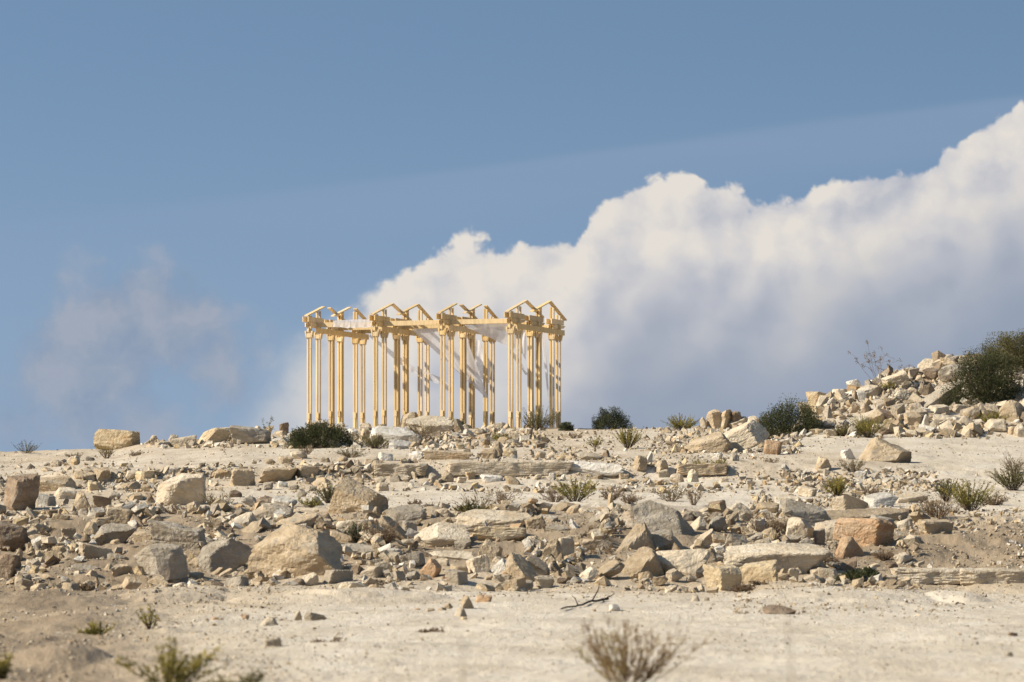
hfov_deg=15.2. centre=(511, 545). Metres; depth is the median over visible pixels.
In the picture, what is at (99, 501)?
boulder
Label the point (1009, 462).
shrub
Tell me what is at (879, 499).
stone slab
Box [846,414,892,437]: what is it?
shrub
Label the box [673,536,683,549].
stone slab
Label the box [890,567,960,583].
rock ledge
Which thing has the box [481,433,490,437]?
stone block
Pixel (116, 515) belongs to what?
stone block
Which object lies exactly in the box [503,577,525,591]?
stone block
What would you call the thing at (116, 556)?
stone wedge
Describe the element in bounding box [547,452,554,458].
boulder
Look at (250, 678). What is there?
foreground shrub
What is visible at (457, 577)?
stone block
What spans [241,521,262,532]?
stone slab
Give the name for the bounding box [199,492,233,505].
shrub
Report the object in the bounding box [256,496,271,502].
stone slab
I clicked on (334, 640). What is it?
shrub
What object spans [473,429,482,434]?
boulder
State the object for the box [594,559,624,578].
stone slab
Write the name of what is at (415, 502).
shrub
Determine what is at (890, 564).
stone slab
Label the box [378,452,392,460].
stone block
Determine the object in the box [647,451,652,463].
stone shard
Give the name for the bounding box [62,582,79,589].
stone block
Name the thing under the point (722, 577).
stone block
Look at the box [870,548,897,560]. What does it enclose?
shrub
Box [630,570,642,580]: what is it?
stone block
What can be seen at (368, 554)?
stone block
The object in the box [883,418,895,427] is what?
boulder
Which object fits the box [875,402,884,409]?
stone block
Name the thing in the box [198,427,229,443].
boulder
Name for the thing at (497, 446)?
stone wedge
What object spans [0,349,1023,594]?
rubble
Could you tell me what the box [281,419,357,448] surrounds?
bush
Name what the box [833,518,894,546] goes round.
stone block
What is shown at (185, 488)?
boulder
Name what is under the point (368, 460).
stone slab
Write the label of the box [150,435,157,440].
stone wedge
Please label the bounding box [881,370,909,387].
stone block
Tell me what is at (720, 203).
sky
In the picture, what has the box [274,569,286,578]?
stone slab
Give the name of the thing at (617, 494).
shrub
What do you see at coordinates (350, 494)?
stone block
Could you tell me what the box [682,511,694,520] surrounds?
stone wedge
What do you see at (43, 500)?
stone block
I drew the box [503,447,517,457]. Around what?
stone block
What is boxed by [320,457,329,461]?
stone block
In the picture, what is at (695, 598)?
stone wedge
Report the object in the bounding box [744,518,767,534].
boulder
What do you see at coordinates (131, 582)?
stone slab
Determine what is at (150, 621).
shrub
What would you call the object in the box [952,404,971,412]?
stone block
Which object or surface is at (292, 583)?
stone block
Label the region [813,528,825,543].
stone block
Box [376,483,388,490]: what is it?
stone block
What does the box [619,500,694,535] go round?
stone slab
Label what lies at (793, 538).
stone slab
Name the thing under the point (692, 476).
stone wedge
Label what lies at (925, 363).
boulder
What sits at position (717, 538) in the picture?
stone slab
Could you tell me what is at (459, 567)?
stone block
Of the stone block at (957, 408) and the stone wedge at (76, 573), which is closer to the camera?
the stone wedge at (76, 573)
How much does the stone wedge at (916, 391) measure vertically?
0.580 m
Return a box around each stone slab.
[36,573,49,578]
[41,560,55,567]
[53,487,76,498]
[72,564,100,570]
[74,471,94,481]
[91,533,104,543]
[95,523,137,545]
[111,584,121,590]
[121,576,142,589]
[125,470,135,480]
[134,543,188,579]
[167,579,180,582]
[188,557,198,566]
[188,571,204,578]
[209,580,223,585]
[211,567,223,574]
[219,568,231,576]
[229,490,241,497]
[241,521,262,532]
[244,566,260,577]
[252,503,292,520]
[253,572,263,577]
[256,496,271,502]
[265,426,273,432]
[269,578,280,585]
[271,438,289,442]
[271,496,296,505]
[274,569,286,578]
[275,514,317,526]
[293,578,304,585]
[312,477,330,488]
[330,530,351,541]
[341,543,373,554]
[346,428,357,433]
[364,457,378,463]
[370,426,421,441]
[379,515,407,539]
[386,504,426,523]
[389,439,411,448]
[396,539,407,547]
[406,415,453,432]
[407,571,420,580]
[414,521,470,547]
[429,550,473,559]
[436,558,449,565]
[453,419,463,432]
[454,509,530,532]
[454,539,470,549]
[485,575,492,579]
[492,577,502,583]
[505,553,537,580]
[526,555,547,575]
[526,580,532,589]
[534,576,553,587]
[545,524,569,531]
[551,502,574,510]
[557,578,566,583]
[569,519,577,528]
[576,452,603,459]
[578,506,599,512]
[579,567,598,581]
[589,513,602,522]
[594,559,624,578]
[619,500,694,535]
[621,547,663,575]
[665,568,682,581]
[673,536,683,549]
[684,431,732,452]
[691,516,706,530]
[692,511,704,518]
[694,529,714,544]
[711,534,726,542]
[723,419,769,452]
[729,502,752,520]
[747,415,761,424]
[747,532,762,540]
[755,502,778,512]
[762,605,795,613]
[774,494,800,501]
[778,534,800,542]
[781,498,830,525]
[814,519,838,543]
[825,507,907,520]
[839,556,856,570]
[847,425,861,436]
[863,492,898,506]
[865,410,884,422]
[877,408,893,418]
[880,393,888,399]
[880,426,889,434]
[885,561,897,567]
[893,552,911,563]
[895,491,927,502]
[904,412,922,424]
[920,380,961,407]
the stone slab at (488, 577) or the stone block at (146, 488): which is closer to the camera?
the stone slab at (488, 577)
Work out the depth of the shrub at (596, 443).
133.21 m
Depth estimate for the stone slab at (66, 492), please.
107.53 m
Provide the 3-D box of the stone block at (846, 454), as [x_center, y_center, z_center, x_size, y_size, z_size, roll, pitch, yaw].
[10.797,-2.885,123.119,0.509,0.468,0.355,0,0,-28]
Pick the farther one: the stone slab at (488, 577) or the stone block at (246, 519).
the stone block at (246, 519)
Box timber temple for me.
[302,300,566,428]
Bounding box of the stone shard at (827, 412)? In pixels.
[823,405,832,420]
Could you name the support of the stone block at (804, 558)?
on the ground
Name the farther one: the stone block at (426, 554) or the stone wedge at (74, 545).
the stone wedge at (74, 545)
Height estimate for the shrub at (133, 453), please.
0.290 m
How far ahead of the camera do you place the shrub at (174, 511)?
91.58 m
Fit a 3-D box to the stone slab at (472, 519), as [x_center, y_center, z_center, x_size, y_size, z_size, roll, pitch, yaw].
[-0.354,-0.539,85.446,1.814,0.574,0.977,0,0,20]
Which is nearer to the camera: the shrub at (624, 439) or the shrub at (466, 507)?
the shrub at (466, 507)
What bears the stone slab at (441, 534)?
on the ground
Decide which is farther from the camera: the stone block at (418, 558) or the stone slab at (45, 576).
the stone block at (418, 558)
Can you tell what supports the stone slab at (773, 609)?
on the ground
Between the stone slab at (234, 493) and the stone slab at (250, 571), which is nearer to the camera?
the stone slab at (250, 571)
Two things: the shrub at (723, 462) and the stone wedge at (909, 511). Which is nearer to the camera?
the stone wedge at (909, 511)
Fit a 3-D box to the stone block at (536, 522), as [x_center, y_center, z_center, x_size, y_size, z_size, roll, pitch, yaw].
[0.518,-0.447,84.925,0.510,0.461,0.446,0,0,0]
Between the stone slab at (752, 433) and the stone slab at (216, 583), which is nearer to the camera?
the stone slab at (216, 583)
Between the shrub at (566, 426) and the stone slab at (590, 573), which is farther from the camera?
the shrub at (566, 426)
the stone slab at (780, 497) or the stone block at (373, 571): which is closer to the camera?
the stone block at (373, 571)
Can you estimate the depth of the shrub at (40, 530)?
85.77 m
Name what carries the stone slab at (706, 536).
on the ground
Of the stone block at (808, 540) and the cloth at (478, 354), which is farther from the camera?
the cloth at (478, 354)
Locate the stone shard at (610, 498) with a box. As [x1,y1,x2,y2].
[607,493,613,505]
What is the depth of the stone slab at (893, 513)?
88.97 m
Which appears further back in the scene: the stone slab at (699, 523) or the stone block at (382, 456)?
the stone block at (382, 456)
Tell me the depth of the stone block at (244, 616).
55.98 m
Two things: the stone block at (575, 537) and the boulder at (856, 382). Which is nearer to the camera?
the stone block at (575, 537)
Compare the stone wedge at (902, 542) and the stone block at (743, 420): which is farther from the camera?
the stone block at (743, 420)
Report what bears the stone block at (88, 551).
on the ground
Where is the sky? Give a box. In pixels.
[0,0,1023,451]
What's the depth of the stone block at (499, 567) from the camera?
76.99 m
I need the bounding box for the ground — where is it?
[0,367,1023,681]
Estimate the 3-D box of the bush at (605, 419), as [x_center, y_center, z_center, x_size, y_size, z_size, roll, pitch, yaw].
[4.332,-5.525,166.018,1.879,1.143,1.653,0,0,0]
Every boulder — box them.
[0,521,30,551]
[66,455,79,464]
[85,456,94,460]
[87,481,104,490]
[92,495,111,506]
[111,564,133,576]
[121,481,140,488]
[155,473,205,505]
[168,434,177,440]
[197,538,252,572]
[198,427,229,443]
[214,469,231,477]
[228,425,270,443]
[229,468,254,485]
[265,459,275,463]
[277,481,287,486]
[290,451,307,458]
[302,572,318,585]
[304,612,326,620]
[338,456,347,461]
[338,582,365,587]
[368,584,383,587]
[375,477,385,481]
[431,508,450,516]
[440,472,453,481]
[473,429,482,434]
[505,476,519,484]
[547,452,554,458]
[566,504,580,513]
[570,461,623,475]
[609,604,619,610]
[651,529,673,550]
[656,549,709,576]
[705,549,716,563]
[706,409,720,428]
[707,516,725,531]
[720,409,731,428]
[725,533,747,545]
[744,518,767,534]
[787,568,799,579]
[806,391,825,409]
[816,456,830,470]
[846,379,860,386]
[852,384,880,396]
[859,437,911,462]
[860,404,870,412]
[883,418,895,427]
[893,389,913,399]
[897,518,913,530]
[917,358,932,368]
[922,368,938,379]
[938,364,965,382]
[962,405,979,419]
[999,400,1023,422]
[1008,632,1017,635]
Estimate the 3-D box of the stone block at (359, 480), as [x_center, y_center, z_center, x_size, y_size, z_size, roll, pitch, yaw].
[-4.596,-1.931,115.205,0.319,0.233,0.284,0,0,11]
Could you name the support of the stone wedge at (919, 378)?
on the ground
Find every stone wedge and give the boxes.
[15,548,22,559]
[30,583,46,590]
[70,542,78,547]
[73,570,85,575]
[74,491,90,510]
[84,522,98,535]
[86,570,97,576]
[104,563,112,570]
[107,553,128,559]
[108,491,120,499]
[110,539,120,543]
[130,515,143,526]
[147,493,154,502]
[148,575,168,585]
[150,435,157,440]
[241,495,256,506]
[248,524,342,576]
[259,617,276,625]
[263,482,272,489]
[296,489,306,496]
[311,496,323,505]
[365,507,381,518]
[367,460,383,471]
[371,435,382,443]
[400,412,417,426]
[419,559,441,577]
[428,472,437,482]
[445,602,452,608]
[454,606,466,616]
[460,595,473,608]
[493,442,502,455]
[505,439,520,444]
[602,449,609,456]
[616,522,654,550]
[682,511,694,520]
[687,469,698,481]
[690,594,699,601]
[700,417,707,428]
[729,452,738,460]
[761,527,776,534]
[785,517,813,542]
[834,536,864,558]
[895,539,907,547]
[901,508,911,514]
[908,387,918,395]
[910,504,922,512]
[914,375,925,384]
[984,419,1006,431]
[1013,423,1023,436]
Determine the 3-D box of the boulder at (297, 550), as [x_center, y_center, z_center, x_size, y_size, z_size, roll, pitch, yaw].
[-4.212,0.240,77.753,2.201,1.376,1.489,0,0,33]
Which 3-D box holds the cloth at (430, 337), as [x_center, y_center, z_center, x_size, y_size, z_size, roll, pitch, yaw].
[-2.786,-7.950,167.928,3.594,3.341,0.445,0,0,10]
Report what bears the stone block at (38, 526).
on the ground
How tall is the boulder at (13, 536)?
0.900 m
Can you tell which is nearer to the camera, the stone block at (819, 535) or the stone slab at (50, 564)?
the stone slab at (50, 564)
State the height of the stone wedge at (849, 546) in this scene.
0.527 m
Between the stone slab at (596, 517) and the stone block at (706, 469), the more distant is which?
the stone block at (706, 469)
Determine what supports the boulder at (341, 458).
on the ground
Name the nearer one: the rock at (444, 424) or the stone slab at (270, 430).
the rock at (444, 424)
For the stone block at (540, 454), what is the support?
on the ground
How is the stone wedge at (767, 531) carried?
on the ground
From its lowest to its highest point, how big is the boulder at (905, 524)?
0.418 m
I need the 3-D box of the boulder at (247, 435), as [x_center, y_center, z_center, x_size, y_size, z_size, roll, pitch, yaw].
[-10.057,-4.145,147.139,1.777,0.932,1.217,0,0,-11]
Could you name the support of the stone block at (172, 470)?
on the ground
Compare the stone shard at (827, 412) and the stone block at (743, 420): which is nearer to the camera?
the stone shard at (827, 412)
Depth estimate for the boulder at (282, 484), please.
114.07 m
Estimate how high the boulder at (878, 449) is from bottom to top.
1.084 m
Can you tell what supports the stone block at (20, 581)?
on the ground
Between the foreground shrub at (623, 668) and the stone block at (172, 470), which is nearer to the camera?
the foreground shrub at (623, 668)
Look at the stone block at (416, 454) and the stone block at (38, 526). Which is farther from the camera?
the stone block at (416, 454)
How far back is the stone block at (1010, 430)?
140.34 m
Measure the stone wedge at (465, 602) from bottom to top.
0.248 m
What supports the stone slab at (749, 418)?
on the ground
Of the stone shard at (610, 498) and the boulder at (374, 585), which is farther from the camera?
the stone shard at (610, 498)
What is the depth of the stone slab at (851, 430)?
139.75 m
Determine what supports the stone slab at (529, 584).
on the ground
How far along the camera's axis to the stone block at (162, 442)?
150.88 m
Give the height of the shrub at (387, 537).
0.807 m
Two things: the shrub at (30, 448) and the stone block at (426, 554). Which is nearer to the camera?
the stone block at (426, 554)
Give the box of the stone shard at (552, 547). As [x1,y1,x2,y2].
[541,537,560,559]
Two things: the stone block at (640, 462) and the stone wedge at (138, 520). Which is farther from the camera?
the stone block at (640, 462)
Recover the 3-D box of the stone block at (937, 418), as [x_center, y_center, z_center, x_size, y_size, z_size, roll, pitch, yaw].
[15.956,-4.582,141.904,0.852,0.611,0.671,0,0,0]
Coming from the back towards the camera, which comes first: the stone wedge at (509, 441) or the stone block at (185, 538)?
the stone wedge at (509, 441)
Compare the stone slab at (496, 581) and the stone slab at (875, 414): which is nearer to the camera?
the stone slab at (496, 581)
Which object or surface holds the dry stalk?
on the ground
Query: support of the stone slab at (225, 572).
on the ground
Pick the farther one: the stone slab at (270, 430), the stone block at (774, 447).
the stone slab at (270, 430)
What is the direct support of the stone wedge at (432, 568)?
on the ground
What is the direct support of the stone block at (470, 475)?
on the ground
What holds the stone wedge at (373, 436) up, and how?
on the ground
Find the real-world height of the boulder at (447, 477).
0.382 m
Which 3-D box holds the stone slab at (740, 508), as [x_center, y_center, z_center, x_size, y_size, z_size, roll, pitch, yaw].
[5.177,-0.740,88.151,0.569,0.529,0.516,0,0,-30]
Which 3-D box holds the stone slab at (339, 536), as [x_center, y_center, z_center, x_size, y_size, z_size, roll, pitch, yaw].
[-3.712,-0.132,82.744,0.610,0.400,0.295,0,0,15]
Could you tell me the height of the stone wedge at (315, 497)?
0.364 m
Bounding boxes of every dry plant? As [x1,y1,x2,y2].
[261,417,273,429]
[848,340,900,379]
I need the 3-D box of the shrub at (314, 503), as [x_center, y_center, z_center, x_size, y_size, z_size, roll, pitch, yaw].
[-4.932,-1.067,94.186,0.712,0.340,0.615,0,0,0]
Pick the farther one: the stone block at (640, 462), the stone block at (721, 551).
the stone block at (640, 462)
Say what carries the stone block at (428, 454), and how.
on the ground
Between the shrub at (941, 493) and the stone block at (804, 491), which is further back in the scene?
the stone block at (804, 491)
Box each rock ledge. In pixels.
[374,462,427,475]
[447,461,573,475]
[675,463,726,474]
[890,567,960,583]
[959,568,1023,585]
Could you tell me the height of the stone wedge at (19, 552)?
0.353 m
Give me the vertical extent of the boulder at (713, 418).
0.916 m
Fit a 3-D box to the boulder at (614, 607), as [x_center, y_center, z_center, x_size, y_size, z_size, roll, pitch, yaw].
[1.582,0.960,59.053,0.204,0.135,0.148,0,0,-39]
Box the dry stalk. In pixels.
[787,610,792,681]
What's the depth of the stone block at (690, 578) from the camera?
76.59 m
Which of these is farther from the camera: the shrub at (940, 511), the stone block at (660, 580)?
the shrub at (940, 511)
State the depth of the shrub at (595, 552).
80.22 m
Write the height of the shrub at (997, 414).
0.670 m
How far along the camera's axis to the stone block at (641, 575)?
76.54 m
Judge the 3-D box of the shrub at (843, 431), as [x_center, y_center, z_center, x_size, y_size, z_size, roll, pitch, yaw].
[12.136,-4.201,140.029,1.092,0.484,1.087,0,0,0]
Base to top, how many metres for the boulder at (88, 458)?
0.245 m
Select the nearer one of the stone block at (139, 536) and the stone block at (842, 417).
the stone block at (139, 536)
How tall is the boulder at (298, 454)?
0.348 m
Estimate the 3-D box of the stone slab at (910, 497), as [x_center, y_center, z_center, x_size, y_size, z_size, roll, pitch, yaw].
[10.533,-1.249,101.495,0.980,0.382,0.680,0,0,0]
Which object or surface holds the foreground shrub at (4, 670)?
on the ground
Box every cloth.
[332,319,370,327]
[369,335,447,390]
[412,328,488,400]
[465,323,514,347]
[467,338,490,382]
[507,348,526,374]
[515,330,525,358]
[542,333,548,400]
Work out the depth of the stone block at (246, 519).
84.94 m
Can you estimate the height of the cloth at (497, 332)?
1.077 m
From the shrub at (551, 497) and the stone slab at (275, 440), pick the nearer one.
the shrub at (551, 497)
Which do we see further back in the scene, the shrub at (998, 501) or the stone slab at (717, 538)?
the shrub at (998, 501)
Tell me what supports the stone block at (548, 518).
on the ground
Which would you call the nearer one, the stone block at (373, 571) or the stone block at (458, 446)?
the stone block at (373, 571)
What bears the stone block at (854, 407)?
on the ground
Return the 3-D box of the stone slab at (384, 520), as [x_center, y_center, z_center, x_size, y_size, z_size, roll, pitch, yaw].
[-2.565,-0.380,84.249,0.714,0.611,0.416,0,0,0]
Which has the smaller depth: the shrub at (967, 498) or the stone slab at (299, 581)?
the stone slab at (299, 581)
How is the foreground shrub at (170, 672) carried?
on the ground
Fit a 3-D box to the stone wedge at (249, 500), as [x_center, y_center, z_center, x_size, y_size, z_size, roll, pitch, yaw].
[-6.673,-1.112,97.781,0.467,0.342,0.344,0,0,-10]
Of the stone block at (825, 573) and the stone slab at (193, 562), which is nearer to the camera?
the stone block at (825, 573)
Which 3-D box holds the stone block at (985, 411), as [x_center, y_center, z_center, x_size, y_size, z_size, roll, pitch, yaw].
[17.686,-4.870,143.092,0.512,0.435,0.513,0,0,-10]
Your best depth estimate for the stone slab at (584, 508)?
87.55 m
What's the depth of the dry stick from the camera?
62.06 m
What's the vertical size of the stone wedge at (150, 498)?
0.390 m
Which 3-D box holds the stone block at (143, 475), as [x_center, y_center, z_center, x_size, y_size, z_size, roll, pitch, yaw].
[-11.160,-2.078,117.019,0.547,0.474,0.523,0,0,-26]
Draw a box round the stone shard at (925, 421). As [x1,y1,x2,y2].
[922,414,928,425]
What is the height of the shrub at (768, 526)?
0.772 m
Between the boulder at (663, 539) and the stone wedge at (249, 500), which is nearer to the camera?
the boulder at (663, 539)
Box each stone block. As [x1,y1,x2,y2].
[0,554,21,578]
[4,474,39,510]
[14,576,33,590]
[27,523,44,531]
[28,534,47,539]
[36,494,55,506]
[39,476,77,492]
[44,547,66,559]
[50,460,61,466]
[52,513,70,519]
[61,527,75,539]
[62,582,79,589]
[78,542,112,558]
[80,580,94,590]
[92,518,109,525]
[93,429,139,449]
[93,467,111,480]
[107,506,132,523]
[128,493,142,499]
[132,531,152,541]
[135,470,154,479]
[140,484,151,491]
[148,520,207,550]
[150,515,163,520]
[155,441,169,446]
[168,467,179,473]
[169,435,196,446]
[172,582,184,586]
[226,576,248,585]
[229,512,257,525]
[241,614,248,619]
[258,468,297,482]
[264,637,281,646]
[276,431,286,435]
[276,581,297,585]
[278,456,293,463]
[279,422,288,433]
[288,485,298,489]
[296,465,318,478]
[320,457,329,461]
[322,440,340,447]
[323,570,352,583]
[327,476,388,513]
[335,519,374,533]
[351,565,362,574]
[354,478,363,482]
[359,423,371,430]
[359,428,369,440]
[360,566,382,576]
[366,552,375,557]
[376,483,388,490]
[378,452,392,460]
[389,474,400,481]
[399,474,410,481]
[399,552,424,566]
[402,520,416,531]
[408,434,422,444]
[408,451,423,458]
[420,550,432,556]
[423,449,472,459]
[438,502,449,508]
[441,517,452,522]
[444,569,467,584]
[450,511,456,516]
[450,564,467,573]
[455,443,464,448]
[456,477,466,482]
[463,429,473,435]
[465,472,475,479]
[466,554,489,572]
[472,526,526,541]
[475,594,491,601]
[478,539,502,561]
[480,449,497,458]
[480,474,502,482]
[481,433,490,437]
[487,422,504,429]
[491,558,505,574]
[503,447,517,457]
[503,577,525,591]
[524,515,545,528]
[534,451,545,457]
[540,514,557,522]
[547,562,552,571]
[548,473,555,479]
[558,536,574,555]
[570,535,579,539]
[581,539,613,549]
[618,473,629,478]
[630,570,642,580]
[633,455,646,470]
[638,571,652,580]
[652,575,667,585]
[656,460,668,472]
[658,469,669,477]
[669,473,683,482]
[686,574,696,581]
[703,564,741,590]
[708,500,726,511]
[711,453,722,458]
[717,549,724,555]
[719,478,728,482]
[723,542,830,573]
[728,416,746,428]
[731,411,741,421]
[739,560,777,583]
[755,538,771,542]
[764,440,782,454]
[797,402,808,411]
[798,485,816,496]
[799,537,814,543]
[803,574,821,580]
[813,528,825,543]
[817,567,837,579]
[825,429,839,435]
[827,541,837,548]
[829,561,839,567]
[831,495,867,509]
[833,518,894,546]
[837,415,846,419]
[840,448,855,459]
[849,402,859,413]
[853,471,866,478]
[869,563,879,567]
[870,514,892,523]
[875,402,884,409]
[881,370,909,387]
[894,530,902,535]
[918,519,953,534]
[928,404,949,414]
[933,414,952,425]
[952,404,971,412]
[980,410,993,417]
[1008,426,1014,434]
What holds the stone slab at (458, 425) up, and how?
on the ground
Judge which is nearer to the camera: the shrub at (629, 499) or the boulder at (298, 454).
the shrub at (629, 499)
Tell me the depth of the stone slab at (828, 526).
84.91 m
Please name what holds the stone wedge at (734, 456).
on the ground
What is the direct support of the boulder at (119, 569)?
on the ground
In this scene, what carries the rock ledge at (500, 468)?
on the ground
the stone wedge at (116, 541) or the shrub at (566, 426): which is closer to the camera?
the stone wedge at (116, 541)
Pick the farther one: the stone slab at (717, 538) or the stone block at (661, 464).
the stone block at (661, 464)
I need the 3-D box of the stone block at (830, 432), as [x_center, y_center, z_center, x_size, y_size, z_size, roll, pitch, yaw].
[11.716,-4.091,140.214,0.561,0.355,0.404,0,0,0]
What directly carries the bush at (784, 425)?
on the ground
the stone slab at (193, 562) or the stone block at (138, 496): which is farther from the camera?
the stone block at (138, 496)
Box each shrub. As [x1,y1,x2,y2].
[0,650,14,678]
[13,440,40,452]
[25,523,52,535]
[65,452,83,457]
[72,580,97,590]
[75,619,116,634]
[90,441,125,458]
[115,635,226,681]
[123,450,142,455]
[134,603,160,629]
[164,502,190,514]
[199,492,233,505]
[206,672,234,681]
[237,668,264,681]
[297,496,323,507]
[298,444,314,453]
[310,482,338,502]
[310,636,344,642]
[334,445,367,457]
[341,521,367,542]
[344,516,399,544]
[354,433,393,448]
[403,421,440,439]
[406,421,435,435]
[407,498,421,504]
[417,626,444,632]
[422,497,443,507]
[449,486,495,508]
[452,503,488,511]
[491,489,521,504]
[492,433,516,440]
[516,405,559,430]
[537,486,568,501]
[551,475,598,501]
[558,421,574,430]
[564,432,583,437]
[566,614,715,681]
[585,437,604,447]
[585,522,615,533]
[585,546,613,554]
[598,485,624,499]
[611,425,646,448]
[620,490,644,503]
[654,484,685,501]
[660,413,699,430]
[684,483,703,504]
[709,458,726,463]
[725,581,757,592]
[736,505,792,532]
[750,579,784,584]
[763,458,779,462]
[774,519,787,533]
[822,476,851,496]
[824,551,843,564]
[831,424,850,435]
[835,458,867,472]
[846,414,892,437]
[855,482,883,493]
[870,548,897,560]
[879,381,895,388]
[896,473,925,481]
[917,492,962,518]
[929,477,959,501]
[938,479,1004,510]
[976,409,1011,422]
[977,491,1007,505]
[989,465,1023,490]
[999,453,1023,473]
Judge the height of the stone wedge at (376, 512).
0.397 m
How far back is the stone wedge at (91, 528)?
86.46 m
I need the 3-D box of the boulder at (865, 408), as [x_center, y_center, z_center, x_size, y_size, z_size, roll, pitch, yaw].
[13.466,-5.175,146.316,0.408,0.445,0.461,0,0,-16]
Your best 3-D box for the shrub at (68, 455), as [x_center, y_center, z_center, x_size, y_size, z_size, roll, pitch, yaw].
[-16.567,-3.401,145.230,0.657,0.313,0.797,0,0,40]
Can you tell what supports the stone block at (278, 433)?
on the ground
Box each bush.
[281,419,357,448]
[591,406,632,429]
[755,393,825,436]
[836,566,881,582]
[938,343,1023,407]
[975,328,1023,369]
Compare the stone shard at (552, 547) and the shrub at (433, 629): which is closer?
the shrub at (433, 629)
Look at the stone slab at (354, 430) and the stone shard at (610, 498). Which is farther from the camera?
the stone slab at (354, 430)
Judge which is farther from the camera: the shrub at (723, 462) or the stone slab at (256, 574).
the shrub at (723, 462)
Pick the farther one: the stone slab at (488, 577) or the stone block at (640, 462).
the stone block at (640, 462)
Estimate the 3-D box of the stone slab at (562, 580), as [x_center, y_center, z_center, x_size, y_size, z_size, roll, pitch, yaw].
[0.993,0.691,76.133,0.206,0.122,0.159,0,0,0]
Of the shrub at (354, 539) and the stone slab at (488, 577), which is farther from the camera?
the shrub at (354, 539)
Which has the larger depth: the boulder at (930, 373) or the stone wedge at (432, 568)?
the boulder at (930, 373)
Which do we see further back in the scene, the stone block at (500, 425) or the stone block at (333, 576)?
the stone block at (500, 425)
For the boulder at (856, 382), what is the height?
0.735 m
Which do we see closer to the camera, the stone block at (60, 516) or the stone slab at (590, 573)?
the stone slab at (590, 573)
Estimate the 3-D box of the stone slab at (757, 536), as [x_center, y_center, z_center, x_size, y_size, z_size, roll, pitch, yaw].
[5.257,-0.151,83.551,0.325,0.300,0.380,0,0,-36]
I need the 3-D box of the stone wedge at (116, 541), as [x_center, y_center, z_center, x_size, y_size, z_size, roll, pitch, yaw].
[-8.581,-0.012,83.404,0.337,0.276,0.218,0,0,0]
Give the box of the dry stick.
[561,583,614,608]
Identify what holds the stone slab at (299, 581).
on the ground
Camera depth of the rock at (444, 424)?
153.62 m
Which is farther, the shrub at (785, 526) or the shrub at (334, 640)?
the shrub at (785, 526)
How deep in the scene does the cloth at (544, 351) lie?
168.16 m
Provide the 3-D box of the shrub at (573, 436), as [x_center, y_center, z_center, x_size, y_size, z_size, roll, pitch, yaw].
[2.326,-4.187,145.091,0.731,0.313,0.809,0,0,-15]
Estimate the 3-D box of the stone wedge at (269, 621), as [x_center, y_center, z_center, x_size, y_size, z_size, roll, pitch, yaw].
[-3.324,1.051,52.294,0.279,0.172,0.251,0,0,0]
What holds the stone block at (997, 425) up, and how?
on the ground
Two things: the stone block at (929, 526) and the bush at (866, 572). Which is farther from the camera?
the stone block at (929, 526)
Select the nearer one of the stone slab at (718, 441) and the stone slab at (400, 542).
the stone slab at (400, 542)
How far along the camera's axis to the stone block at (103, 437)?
165.34 m
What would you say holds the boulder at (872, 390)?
on the ground
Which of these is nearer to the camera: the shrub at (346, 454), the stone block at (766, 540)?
the stone block at (766, 540)
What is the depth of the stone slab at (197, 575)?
76.91 m
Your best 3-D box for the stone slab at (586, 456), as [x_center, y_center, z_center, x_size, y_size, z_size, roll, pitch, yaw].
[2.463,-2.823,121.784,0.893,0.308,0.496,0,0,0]
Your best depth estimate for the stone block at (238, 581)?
74.52 m
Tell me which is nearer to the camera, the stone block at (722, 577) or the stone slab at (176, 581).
the stone block at (722, 577)
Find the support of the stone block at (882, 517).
on the ground
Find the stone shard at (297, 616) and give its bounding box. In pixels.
[294,611,301,619]
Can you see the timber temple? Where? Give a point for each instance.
(450, 323)
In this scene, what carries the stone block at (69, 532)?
on the ground
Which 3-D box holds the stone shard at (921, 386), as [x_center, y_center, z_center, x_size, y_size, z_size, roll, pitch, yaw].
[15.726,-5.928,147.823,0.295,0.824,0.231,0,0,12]
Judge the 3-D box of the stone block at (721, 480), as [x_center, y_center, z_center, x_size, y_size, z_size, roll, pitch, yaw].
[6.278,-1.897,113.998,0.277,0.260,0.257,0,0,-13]
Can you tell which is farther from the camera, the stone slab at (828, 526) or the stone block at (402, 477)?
the stone block at (402, 477)
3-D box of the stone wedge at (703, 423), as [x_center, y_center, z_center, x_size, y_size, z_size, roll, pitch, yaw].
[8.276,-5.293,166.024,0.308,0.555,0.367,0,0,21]
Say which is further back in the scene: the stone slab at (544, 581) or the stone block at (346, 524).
the stone block at (346, 524)
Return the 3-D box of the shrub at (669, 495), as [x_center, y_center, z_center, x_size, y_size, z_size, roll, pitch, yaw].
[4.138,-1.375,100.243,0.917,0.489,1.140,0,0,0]
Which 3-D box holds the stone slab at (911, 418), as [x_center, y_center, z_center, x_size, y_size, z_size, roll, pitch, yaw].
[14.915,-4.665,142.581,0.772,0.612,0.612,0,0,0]
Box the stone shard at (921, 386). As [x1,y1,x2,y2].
[918,381,923,394]
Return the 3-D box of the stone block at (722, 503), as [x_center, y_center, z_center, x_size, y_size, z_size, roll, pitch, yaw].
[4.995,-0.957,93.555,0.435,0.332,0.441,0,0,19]
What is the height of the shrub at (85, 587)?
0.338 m
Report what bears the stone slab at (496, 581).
on the ground
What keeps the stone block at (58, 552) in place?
on the ground
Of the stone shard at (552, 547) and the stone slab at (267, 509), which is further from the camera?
the stone slab at (267, 509)
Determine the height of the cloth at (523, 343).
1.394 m

